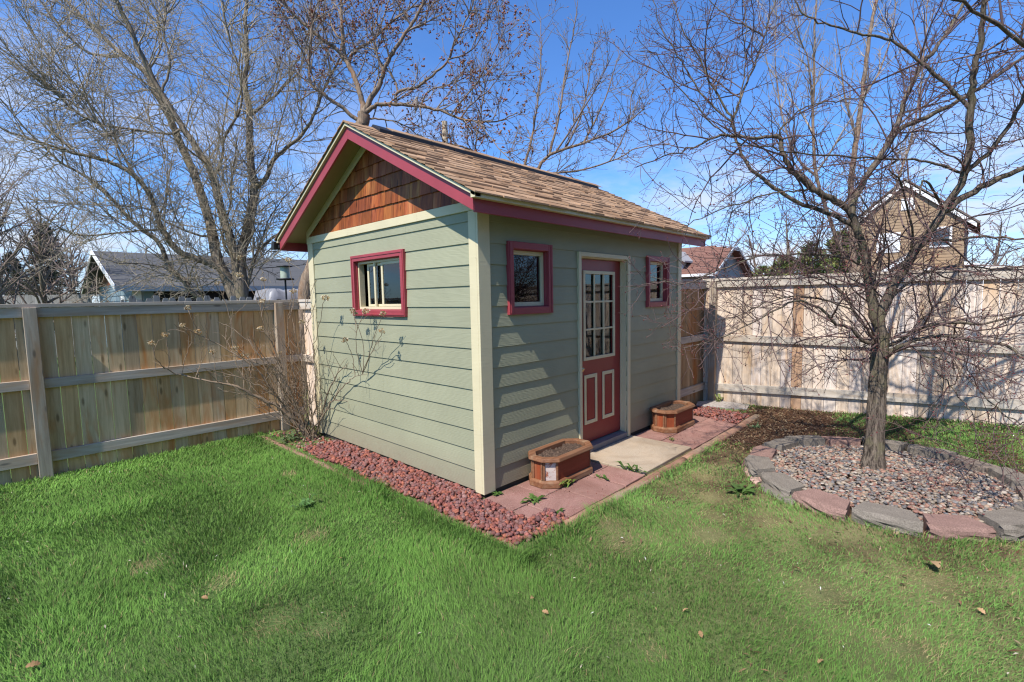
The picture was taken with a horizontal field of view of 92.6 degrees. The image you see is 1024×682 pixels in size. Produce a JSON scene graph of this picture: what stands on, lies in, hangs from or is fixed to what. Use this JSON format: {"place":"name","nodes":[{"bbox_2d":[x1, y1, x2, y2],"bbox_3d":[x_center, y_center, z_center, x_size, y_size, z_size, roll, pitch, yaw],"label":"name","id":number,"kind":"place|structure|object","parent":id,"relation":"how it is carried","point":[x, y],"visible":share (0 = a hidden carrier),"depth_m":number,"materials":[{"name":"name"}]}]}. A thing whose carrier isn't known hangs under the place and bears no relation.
{"place":"outdoors","nodes":[
{"label":"outdoors","id":0,"kind":"place"},
{"bbox_2d":[253,288,297,302],"bbox_3d":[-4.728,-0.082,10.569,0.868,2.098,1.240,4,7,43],"label":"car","id":1,"kind":"object","parent":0,"point":[276,294],"visible":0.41,"depth_m":9.99,"materials":[{"name":"silver plastic"}]},
{"bbox_2d":[0,291,1023,681],"bbox_3d":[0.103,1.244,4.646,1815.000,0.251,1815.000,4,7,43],"label":"ground","id":2,"kind":"structure","parent":0,"point":[826,593],"depth_m":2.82,"materials":[{"name":"green plant"}]},
{"bbox_2d":[0,249,38,295],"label":"spruce tree","id":3,"kind":"object","parent":2,"relation":"on","point":[17,259],"visible":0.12,"depth_m":29.69,"materials":[{"name":"green plant"}]},
{"bbox_2d":[0,138,46,301],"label":"brown twiggy tree","id":4,"kind":"object","parent":2,"relation":"on","point":[2,219],"visible":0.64,"depth_m":13.76,"materials":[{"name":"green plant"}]},
{"bbox_2d":[0,189,53,369],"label":"brown twiggy tree","id":5,"kind":"object","parent":2,"relation":"on","point":[6,263],"visible":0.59,"depth_m":14.00,"materials":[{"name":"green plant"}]},
{"bbox_2d":[25,660,41,667],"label":"dry leaf","id":6,"kind":"object","parent":2,"relation":"on","point":[33,663],"visible":1,"depth_m":2.36,"materials":[{"name":"beige plant"}]},
{"bbox_2d":[5,221,80,307],"bbox_3d":[-25.451,-2.974,26.732,5.197,7.292,5.820,1,5,25],"label":"spruce tree","id":7,"kind":"object","parent":2,"relation":"on","point":[55,273],"visible":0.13,"depth_m":26.47,"materials":[{"name":"green plant"}]},
{"bbox_2d":[3,294,91,354],"bbox_3d":[-17.604,-0.413,17.111,5.271,2.339,0.024,-2,5,-11],"label":"board fence","id":8,"kind":"object","parent":2,"relation":"on","point":[28,299],"visible":0.16,"depth_m":17.30,"materials":[{"name":"grey wood"}]},
{"bbox_2d":[0,172,99,336],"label":"brown twiggy tree","id":9,"kind":"object","parent":2,"relation":"on","point":[41,251],"visible":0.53,"depth_m":15.96,"materials":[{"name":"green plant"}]},
{"bbox_2d":[11,217,112,343],"bbox_3d":[-17.523,-2.245,19.083,3.209,5.447,3.290,0,5,10],"label":"brown twiggy tree","id":10,"kind":"object","parent":2,"relation":"on","point":[71,282],"visible":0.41,"depth_m":19.26,"materials":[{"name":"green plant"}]},
{"bbox_2d":[134,238,162,252],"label":"bare tree","id":11,"kind":"object","parent":2,"relation":"on","point":[144,246],"visible":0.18,"depth_m":42.57,"materials":[{"name":"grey plant"}]},
{"bbox_2d":[0,300,305,485],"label":"fence","id":12,"kind":"object","parent":2,"relation":"on","point":[41,383],"visible":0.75,"depth_m":5.50,"materials":[{"name":"brown wood"}]},
{"bbox_2d":[0,0,374,372],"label":"willow tree","id":13,"kind":"object","parent":2,"relation":"on","point":[237,287],"visible":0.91,"depth_m":10.01,"materials":[{"name":"brown plant"}]},
{"bbox_2d":[81,249,306,349],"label":"grey roofed garage","id":14,"kind":"structure","parent":2,"relation":"on","point":[295,271],"depth_m":18.56,"materials":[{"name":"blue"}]},
{"bbox_2d":[129,295,261,402],"bbox_3d":[-5.614,0.160,8.723,2.445,1.972,0.164,-1,5,0],"label":"picket fence","id":15,"kind":"object","parent":2,"relation":"on","point":[156,298],"visible":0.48,"depth_m":8.61,"materials":[{"name":"wood"}]},
{"bbox_2d":[147,252,392,439],"bbox_3d":[-2.483,0.121,5.794,3.029,2.372,1.468,0,5,13],"label":"hydrangea shrub","id":16,"kind":"object","parent":2,"relation":"on","point":[299,423],"visible":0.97,"depth_m":6.01,"materials":[{"name":"plant"}]},
{"bbox_2d":[276,265,293,302],"bbox_3d":[-3.826,-0.077,8.386,0.276,2.430,0.280,4,7,43],"label":"bird feeder","id":17,"kind":"object","parent":2,"relation":"on","point":[284,273],"visible":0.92,"depth_m":8.23,"materials":[{"name":"white plastic"}]},
{"bbox_2d":[277,430,304,443],"bbox_3d":[-2.769,1.201,6.155,0.322,0.110,0.316,-2,5,-7],"label":"weed","id":18,"kind":"object","parent":2,"relation":"on","point":[291,436],"visible":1,"depth_m":6.16,"materials":[{"name":"green plant"}]},
{"bbox_2d":[268,428,333,453],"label":"scattered gravel","id":19,"kind":"structure","parent":2,"relation":"on","point":[323,440],"depth_m":6.15,"materials":[{"name":"gravel"}]},
{"bbox_2d":[290,493,316,507],"bbox_3d":[-1.754,1.359,4.139,0.168,0.066,0.222,0,5,9],"label":"weed","id":20,"kind":"object","parent":2,"relation":"on","point":[305,501],"visible":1,"depth_m":4.14,"materials":[{"name":"green plant"}]},
{"bbox_2d":[298,299,316,425],"bbox_3d":[-2.704,0.308,6.699,0.575,1.752,0.097,4,7,43],"label":"fence return","id":21,"kind":"object","parent":2,"relation":"on","point":[309,347],"visible":0.35,"depth_m":6.78,"materials":[{"name":"brown wood"}]},
{"bbox_2d":[262,436,368,486],"bbox_3d":[-2.244,1.335,5.465,2.805,0.072,0.095,4,7,43],"label":"landscape timber","id":22,"kind":"object","parent":2,"relation":"on","point":[299,453],"visible":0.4,"depth_m":5.55,"materials":[{"name":"brown wood"}]},
{"bbox_2d":[252,0,559,385],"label":"maple tree","id":23,"kind":"object","parent":2,"relation":"on","point":[363,115],"visible":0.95,"depth_m":9.84,"materials":[{"name":"brown plant"}]},
{"bbox_2d":[413,97,418,113],"bbox_3d":[-1.882,-4.633,9.619,0.105,0.308,0.108,-1,5,-2],"label":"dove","id":24,"kind":"object","parent":23,"relation":"attached to","point":[416,108],"visible":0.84,"depth_m":9.59,"materials":[{"name":"grey"}]},
{"bbox_2d":[305,439,568,544],"bbox_3d":[-1.003,1.326,4.765,3.485,0.095,0.652,4,7,43],"label":"lava rock","id":25,"kind":"object","parent":2,"relation":"on","point":[455,500],"visible":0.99,"depth_m":4.29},
{"bbox_2d":[442,121,447,142],"bbox_3d":[-3.203,-5.536,24.456,0.334,10.487,0.337,4,7,43],"label":"utility pole","id":26,"kind":"object","parent":2,"relation":"on","point":[443,130],"visible":0.14,"depth_m":23.93,"materials":[{"name":"brown wood"}]},
{"bbox_2d":[449,0,728,124],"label":"overhead cable","id":27,"kind":"object","parent":26,"relation":"attached to","point":[602,67],"visible":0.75,"depth_m":19.05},
{"bbox_2d":[457,135,1021,155],"bbox_3d":[14.954,-10.845,27.052,37.018,1.295,0.015,-2,5,-9],"label":"overhead cable","id":28,"kind":"object","parent":26,"relation":"attached to","point":[688,153],"visible":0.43,"depth_m":25.95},
{"bbox_2d":[383,493,520,547],"bbox_3d":[-0.587,1.425,3.967,1.649,0.070,0.088,3,7,40],"label":"landscape timber","id":29,"kind":"object","parent":2,"relation":"on","point":[463,522],"visible":0.15,"depth_m":3.75,"materials":[{"name":"brown wood"}]},
{"bbox_2d":[274,120,709,497],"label":"garden shed","id":30,"kind":"structure","parent":2,"relation":"on","point":[511,337],"depth_m":5.01,"materials":[{"name":"green paint"}]},
{"bbox_2d":[271,241,279,249],"bbox_3d":[-3.015,-1.226,6.296,0.151,0.108,0.120,4,7,43],"label":"floodlight","id":31,"kind":"object","parent":30,"relation":"attached to","point":[275,245],"visible":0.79,"depth_m":6.26,"materials":[{"name":"black plastic"}]},
{"bbox_2d":[350,249,407,316],"bbox_3d":[-1.396,-0.600,5.219,1.036,0.666,0.138,4,7,43],"label":"window","id":32,"kind":"structure","parent":30,"relation":"in","point":[386,270],"depth_m":5.19,"materials":[{"name":"red paint"}]},
{"bbox_2d":[506,241,552,314],"bbox_3d":[0.143,-0.584,4.599,0.138,0.655,0.618,4,7,43],"label":"window","id":33,"kind":"structure","parent":30,"relation":"in","point":[529,267],"depth_m":4.62,"materials":[{"name":"red paint"}]},
{"bbox_2d":[582,259,619,440],"bbox_3d":[1.008,0.107,5.605,0.114,2.048,0.908,4,7,43],"label":"door","id":34,"kind":"structure","parent":30,"relation":"in","point":[600,278],"depth_m":5.65,"materials":[{"name":"red paint"}]},
{"bbox_2d":[645,255,669,306],"bbox_3d":[1.867,-0.773,6.401,0.138,0.648,0.596,4,7,43],"label":"window","id":35,"kind":"structure","parent":30,"relation":"in","point":[654,298],"depth_m":6.45,"materials":[{"name":"red paint"}]},
{"bbox_2d":[483,485,544,510],"bbox_3d":[0.008,1.399,4.240,0.352,0.096,0.447,4,7,43],"label":"paver","id":36,"kind":"object","parent":2,"relation":"on","point":[511,498],"visible":0.44,"depth_m":4.24,"materials":[{"name":"red concrete"}]},
{"bbox_2d":[5,405,1023,680],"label":"mulch litter","id":37,"kind":"object","parent":2,"relation":"on","point":[781,417],"visible":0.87,"depth_m":6.07,"materials":[{"name":"brown plant"}]},
{"bbox_2d":[514,505,550,525],"bbox_3d":[0.207,1.427,3.886,0.402,0.094,0.167,4,7,43],"label":"paver","id":38,"kind":"object","parent":2,"relation":"on","point":[527,511],"visible":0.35,"depth_m":3.95,"materials":[{"name":"red concrete"}]},
{"bbox_2d":[520,493,545,503],"bbox_3d":[0.187,1.341,4.152,0.175,0.037,0.214,1,5,23],"label":"weed","id":39,"kind":"object","parent":2,"relation":"on","point":[532,496],"visible":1,"depth_m":4.15,"materials":[{"name":"green plant"}]},
{"bbox_2d":[408,0,686,177],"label":"young maple tree","id":40,"kind":"object","parent":2,"relation":"on","point":[573,126],"visible":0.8,"depth_m":11.62,"materials":[{"name":"brown plant"}]},
{"bbox_2d":[517,480,577,495],"bbox_3d":[0.339,1.366,4.587,0.352,0.089,0.487,4,7,43],"label":"paver","id":41,"kind":"object","parent":2,"relation":"on","point":[526,485],"visible":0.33,"depth_m":4.43,"materials":[{"name":"red concrete"}]},
{"bbox_2d":[528,438,592,488],"bbox_3d":[0.474,1.165,4.720,0.384,0.276,0.758,4,7,43],"label":"octagonal planter","id":42,"kind":"object","parent":41,"relation":"on","point":[554,464],"visible":1,"depth_m":4.56,"materials":[{"name":"brown wood"}]},
{"bbox_2d":[528,490,597,516],"bbox_3d":[0.428,1.403,4.116,0.402,0.093,0.447,4,7,43],"label":"paver","id":43,"kind":"object","parent":2,"relation":"on","point":[569,502],"visible":0.49,"depth_m":4.11,"materials":[{"name":"red concrete"}]},
{"bbox_2d":[561,476,624,500],"bbox_3d":[0.738,1.369,4.441,0.402,0.091,0.427,4,7,43],"label":"paver","id":44,"kind":"object","parent":2,"relation":"on","point":[592,486],"visible":0.56,"depth_m":4.41,"materials":[{"name":"red concrete"}]},
{"bbox_2d":[559,479,576,487],"bbox_3d":[0.514,1.290,4.476,0.050,0.067,0.259,4,7,43],"label":"weed","id":45,"kind":"object","parent":44,"relation":"on","point":[568,482],"visible":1,"depth_m":4.46,"materials":[{"name":"green plant"}]},
{"bbox_2d":[578,462,607,479],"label":"paver","id":46,"kind":"object","parent":2,"relation":"on","point":[596,466],"visible":0.24,"depth_m":4.96,"materials":[{"name":"red concrete"}]},
{"bbox_2d":[494,417,727,510],"bbox_3d":[1.387,1.228,5.365,0.771,0.012,3.982,4,7,43],"label":"paver grit","id":47,"kind":"object","parent":2,"relation":"on","point":[607,465],"visible":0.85,"depth_m":4.79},
{"bbox_2d":[590,466,644,486],"bbox_3d":[1.016,1.337,4.731,0.402,0.094,0.352,4,7,43],"label":"paver","id":48,"kind":"object","parent":2,"relation":"on","point":[625,478],"visible":0.6,"depth_m":4.70,"materials":[{"name":"red concrete"}]},
{"bbox_2d":[562,457,687,526],"bbox_3d":[1.111,1.334,4.432,0.107,0.088,1.970,4,7,44],"label":"landscape timber","id":49,"kind":"object","parent":2,"relation":"on","point":[648,477],"visible":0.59,"depth_m":4.42,"materials":[{"name":"brown wood"}]},
{"bbox_2d":[616,461,646,472],"bbox_3d":[1.173,1.242,4.826,0.392,0.076,0.071,4,7,43],"label":"weed","id":50,"kind":"object","parent":2,"relation":"on","point":[629,466],"visible":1,"depth_m":4.82,"materials":[{"name":"green plant"}]},
{"bbox_2d":[590,435,690,474],"bbox_3d":[1.379,1.267,5.388,0.757,0.104,1.067,4,7,43],"label":"doorstep slab","id":51,"kind":"structure","parent":2,"relation":"on","point":[645,454],"depth_m":5.32,"materials":[{"name":"beige concrete"}]},
{"bbox_2d":[634,429,677,440],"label":"paver","id":52,"kind":"object","parent":2,"relation":"on","point":[652,434],"visible":0.34,"depth_m":6.05,"materials":[{"name":"red concrete"}]},
{"bbox_2d":[663,429,717,449],"bbox_3d":[2.151,1.213,5.918,0.402,0.089,0.727,4,7,43],"label":"paver","id":53,"kind":"object","parent":2,"relation":"on","point":[689,439],"visible":0.6,"depth_m":5.89,"materials":[{"name":"red concrete"}]},
{"bbox_2d":[680,279,706,403],"bbox_3d":[2.701,0.057,7.503,0.097,1.975,1.180,4,7,43],"label":"shaded fence section","id":54,"kind":"object","parent":2,"relation":"on","point":[691,389],"visible":0.42,"depth_m":7.60,"materials":[{"name":"brown wood"}]},
{"bbox_2d":[693,415,707,424],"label":"paver","id":55,"kind":"object","parent":2,"relation":"on","point":[697,419],"visible":0.24,"depth_m":6.78,"materials":[{"name":"red concrete"}]},
{"bbox_2d":[688,418,738,434],"bbox_3d":[2.654,1.155,6.444,0.402,0.092,0.707,4,7,43],"label":"paver","id":56,"kind":"object","parent":2,"relation":"on","point":[715,427],"visible":0.62,"depth_m":6.38,"materials":[{"name":"red concrete"}]},
{"bbox_2d":[682,244,753,279],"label":"brown roofed house","id":57,"kind":"structure","parent":2,"relation":"on","point":[691,260],"depth_m":23.79,"materials":[{"name":"grey"}]},
{"bbox_2d":[682,414,759,461],"bbox_3d":[2.633,1.164,6.018,0.118,0.096,2.406,3,7,43],"label":"landscape timber","id":58,"kind":"object","parent":2,"relation":"on","point":[725,435],"visible":0.69,"depth_m":5.88,"materials":[{"name":"brown wood"}]},
{"bbox_2d":[693,405,749,423],"bbox_3d":[2.939,1.047,7.074,0.890,0.092,0.851,4,7,43],"label":"lava rock","id":59,"kind":"object","parent":2,"relation":"on","point":[723,415],"visible":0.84,"depth_m":6.94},
{"bbox_2d":[696,400,749,409],"bbox_3d":[3.259,0.994,7.564,0.749,0.055,0.452,1,6,28],"label":"flagstone","id":60,"kind":"object","parent":2,"relation":"on","point":[722,404],"visible":0.77,"depth_m":7.48,"materials":[{"name":"grey stone"}]},
{"bbox_2d":[715,394,723,401],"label":"weed","id":61,"kind":"object","parent":60,"relation":"on","point":[718,398],"visible":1,"depth_m":7.72,"materials":[{"name":"green plant"}]},
{"bbox_2d":[716,224,742,246],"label":"bare tree","id":62,"kind":"object","parent":2,"relation":"on","point":[728,237],"visible":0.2,"depth_m":39.26,"materials":[{"name":"brown plant"}]},
{"bbox_2d":[726,482,757,497],"bbox_3d":[1.998,1.299,4.306,0.281,0.043,0.388,4,7,43],"label":"weed","id":63,"kind":"object","parent":2,"relation":"on","point":[741,488],"visible":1,"depth_m":4.31,"materials":[{"name":"green plant"}]},
{"bbox_2d":[731,215,762,267],"bbox_3d":[13.120,-3.770,26.550,2.842,5.960,1.681,-3,5,-23],"label":"bare tree","id":64,"kind":"object","parent":2,"relation":"on","point":[754,265],"visible":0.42,"depth_m":26.28,"materials":[{"name":"brown wood"}]},
{"bbox_2d":[744,466,761,484],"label":"retaining block","id":65,"kind":"structure","parent":2,"relation":"on","point":[757,480],"depth_m":4.51,"materials":[{"name":"stone"}]},
{"bbox_2d":[745,455,775,476],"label":"retaining block","id":66,"kind":"structure","parent":65,"relation":"on","point":[756,465],"depth_m":4.65,"materials":[{"name":"stone"}]},
{"bbox_2d":[746,422,760,428],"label":"weed","id":67,"kind":"object","parent":2,"relation":"on","point":[757,426],"visible":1,"depth_m":6.26,"materials":[{"name":"green plant"}]},
{"bbox_2d":[752,264,772,314],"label":"arborvitae","id":68,"kind":"object","parent":2,"relation":"on","point":[764,267],"visible":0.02,"depth_m":16.83,"materials":[{"name":"green plant"}]},
{"bbox_2d":[749,445,776,459],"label":"retaining block","id":69,"kind":"structure","parent":2,"relation":"on","point":[765,451],"depth_m":5.01,"materials":[{"name":"stone"}]},
{"bbox_2d":[761,483,794,504],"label":"retaining block","id":70,"kind":"structure","parent":2,"relation":"on","point":[777,493],"depth_m":4.19,"materials":[{"name":"stone"}]},
{"bbox_2d":[762,438,797,451],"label":"retaining block","id":71,"kind":"structure","parent":2,"relation":"on","point":[781,444],"depth_m":5.25,"materials":[{"name":"stone"}]},
{"bbox_2d":[760,471,804,495],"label":"retaining block","id":72,"kind":"structure","parent":2,"relation":"on","point":[785,484],"depth_m":4.28,"materials":[{"name":"stone"}]},
{"bbox_2d":[767,256,804,293],"bbox_3d":[8.596,-1.232,15.524,2.358,3.045,2.458,4,7,43],"label":"arborvitae","id":73,"kind":"object","parent":2,"relation":"on","point":[785,263],"visible":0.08,"depth_m":15.29,"materials":[{"name":"green plant"}]},
{"bbox_2d":[774,205,810,256],"bbox_3d":[17.459,-4.981,30.892,2.438,7.455,2.169,-5,6,-37],"label":"bare tree","id":74,"kind":"object","parent":2,"relation":"on","point":[786,236],"visible":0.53,"depth_m":30.48,"materials":[{"name":"brown plant"}]},
{"bbox_2d":[784,435,824,446],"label":"retaining block","id":75,"kind":"structure","parent":2,"relation":"on","point":[810,440],"depth_m":5.31,"materials":[{"name":"stone"}]},
{"bbox_2d":[788,242,839,329],"bbox_3d":[9.147,-1.345,15.040,2.934,3.514,2.938,4,7,43],"label":"arborvitae","id":76,"kind":"object","parent":2,"relation":"on","point":[819,264],"visible":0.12,"depth_m":14.77,"materials":[{"name":"green plant"}]},
{"bbox_2d":[792,488,849,521],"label":"retaining block","id":77,"kind":"structure","parent":2,"relation":"on","point":[823,501],"depth_m":3.88,"materials":[{"name":"stone"}]},
{"bbox_2d":[821,436,860,447],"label":"retaining block","id":78,"kind":"structure","parent":2,"relation":"on","point":[830,441],"depth_m":5.32,"materials":[{"name":"stone"}]},
{"bbox_2d":[821,230,865,330],"bbox_3d":[10.582,-1.696,15.944,2.543,3.863,2.722,-2,5,-6],"label":"arborvitae","id":79,"kind":"object","parent":2,"relation":"on","point":[835,258],"visible":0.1,"depth_m":15.73,"materials":[{"name":"green plant"}]},
{"bbox_2d":[739,0,948,348],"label":"poplar tree","id":80,"kind":"object","parent":2,"relation":"on","point":[859,120],"visible":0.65,"depth_m":12.50,"materials":[{"name":"brown wood"}]},
{"bbox_2d":[703,266,1023,426],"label":"fence","id":81,"kind":"object","parent":2,"relation":"on","point":[849,395],"visible":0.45,"depth_m":6.60,"materials":[{"name":"brown wood"}]},
{"bbox_2d":[861,436,908,451],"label":"retaining block","id":82,"kind":"structure","parent":2,"relation":"on","point":[895,445],"depth_m":5.11,"materials":[{"name":"stone"}]},
{"bbox_2d":[851,501,922,536],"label":"retaining block","id":83,"kind":"structure","parent":2,"relation":"on","point":[892,517],"depth_m":3.60,"materials":[{"name":"stone"}]},
{"bbox_2d":[778,448,1011,517],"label":"bed soil","id":84,"kind":"structure","parent":2,"relation":"on","point":[885,485],"depth_m":4.21,"materials":[{"name":"brown soil"}]},
{"bbox_2d":[569,0,1023,514],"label":"crabapple tree","id":85,"kind":"object","parent":84,"relation":"on","point":[879,337],"visible":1,"depth_m":4.30,"materials":[{"name":"brown plant"}]},
{"bbox_2d":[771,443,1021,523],"bbox_3d":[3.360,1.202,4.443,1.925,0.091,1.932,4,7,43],"label":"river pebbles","id":86,"kind":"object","parent":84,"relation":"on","point":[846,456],"visible":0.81,"depth_m":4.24,"materials":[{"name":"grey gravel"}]},
{"bbox_2d":[830,178,1000,318],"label":"tan house","id":87,"kind":"structure","parent":2,"relation":"on","point":[898,228],"depth_m":31.03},
{"bbox_2d":[876,232,900,252],"bbox_3d":[24.760,-6.457,32.210,1.240,1.290,0.049,4,7,43],"label":"window","id":88,"kind":"structure","parent":87,"relation":"in","point":[896,232],"depth_m":32.00,"materials":[{"name":"white paint"}]},
{"bbox_2d":[901,198,914,209],"bbox_3d":[25.382,-8.781,31.367,0.690,0.740,0.049,4,7,43],"label":"window","id":89,"kind":"structure","parent":87,"relation":"in","point":[908,198],"depth_m":31.51,"materials":[{"name":"white paint"}]},
{"bbox_2d":[929,226,952,246],"bbox_3d":[26.641,-6.464,30.410,1.040,1.240,0.049,4,7,43],"label":"window","id":90,"kind":"structure","parent":87,"relation":"in","point":[951,228],"depth_m":30.14,"materials":[{"name":"white paint"}]},
{"bbox_2d":[922,555,940,567],"bbox_3d":[2.608,1.369,3.046,0.088,0.040,0.150,18,-2,16],"label":"dry leaf","id":91,"kind":"object","parent":2,"relation":"on","point":[937,564],"visible":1,"depth_m":3.03,"materials":[{"name":"beige plant"}]},
{"bbox_2d":[907,444,958,461],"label":"retaining block","id":92,"kind":"structure","parent":2,"relation":"on","point":[919,450],"depth_m":4.87,"materials":[{"name":"stone"}]},
{"bbox_2d":[922,513,996,541],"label":"retaining block","id":93,"kind":"structure","parent":2,"relation":"on","point":[939,526],"depth_m":3.42,"materials":[{"name":"stone"}]},
{"bbox_2d":[950,455,999,472],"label":"retaining block","id":94,"kind":"structure","parent":2,"relation":"on","point":[984,467],"depth_m":4.53,"materials":[{"name":"stone"}]},
{"bbox_2d":[973,206,1018,266],"bbox_3d":[28.487,-4.612,28.865,2.167,6.627,1.928,-3,5,-17],"label":"bare tree","id":95,"kind":"object","parent":2,"relation":"on","point":[997,254],"visible":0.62,"depth_m":28.89,"materials":[{"name":"brown plant"}]},
{"bbox_2d":[978,508,1023,542],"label":"retaining block","id":96,"kind":"structure","parent":2,"relation":"on","point":[1006,522],"depth_m":3.41,"materials":[{"name":"stone"}]},
{"bbox_2d":[987,466,1023,489],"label":"retaining block","id":97,"kind":"structure","parent":2,"relation":"on","point":[996,472],"depth_m":4.21,"materials":[{"name":"stone"}]},
{"bbox_2d":[1007,222,1023,260],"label":"bare tree","id":98,"kind":"object","parent":2,"relation":"on","point":[1014,245],"visible":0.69,"depth_m":27.04,"materials":[{"name":"brown wood"}]},
{"bbox_2d":[1014,500,1023,511],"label":"retaining block","id":99,"kind":"structure","parent":2,"relation":"on","point":[1019,507],"depth_m":3.63,"materials":[{"name":"stone"}]},
{"bbox_2d":[1016,486,1023,500],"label":"retaining block","id":100,"kind":"structure","parent":2,"relation":"on","point":[1021,493],"depth_m":3.92,"materials":[{"name":"stone"}]},
{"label":"paver","id":101,"kind":"object","parent":2,"relation":"on","visible":0},
{"bbox_2d":[649,400,694,432],"bbox_3d":[2.107,0.983,6.428,0.384,0.276,0.758,4,7,43],"label":"octagonal planter","id":102,"kind":"object","parent":101,"relation":"on","point":[673,416],"visible":1,"depth_m":6.23,"materials":[{"name":"brown wood"}]},
{"bbox_2d":[0,0,1023,302],"label":"sky","id":103,"kind":"structure","parent":0,"point":[624,16],"materials":[{"name":"blue"}]}
]}

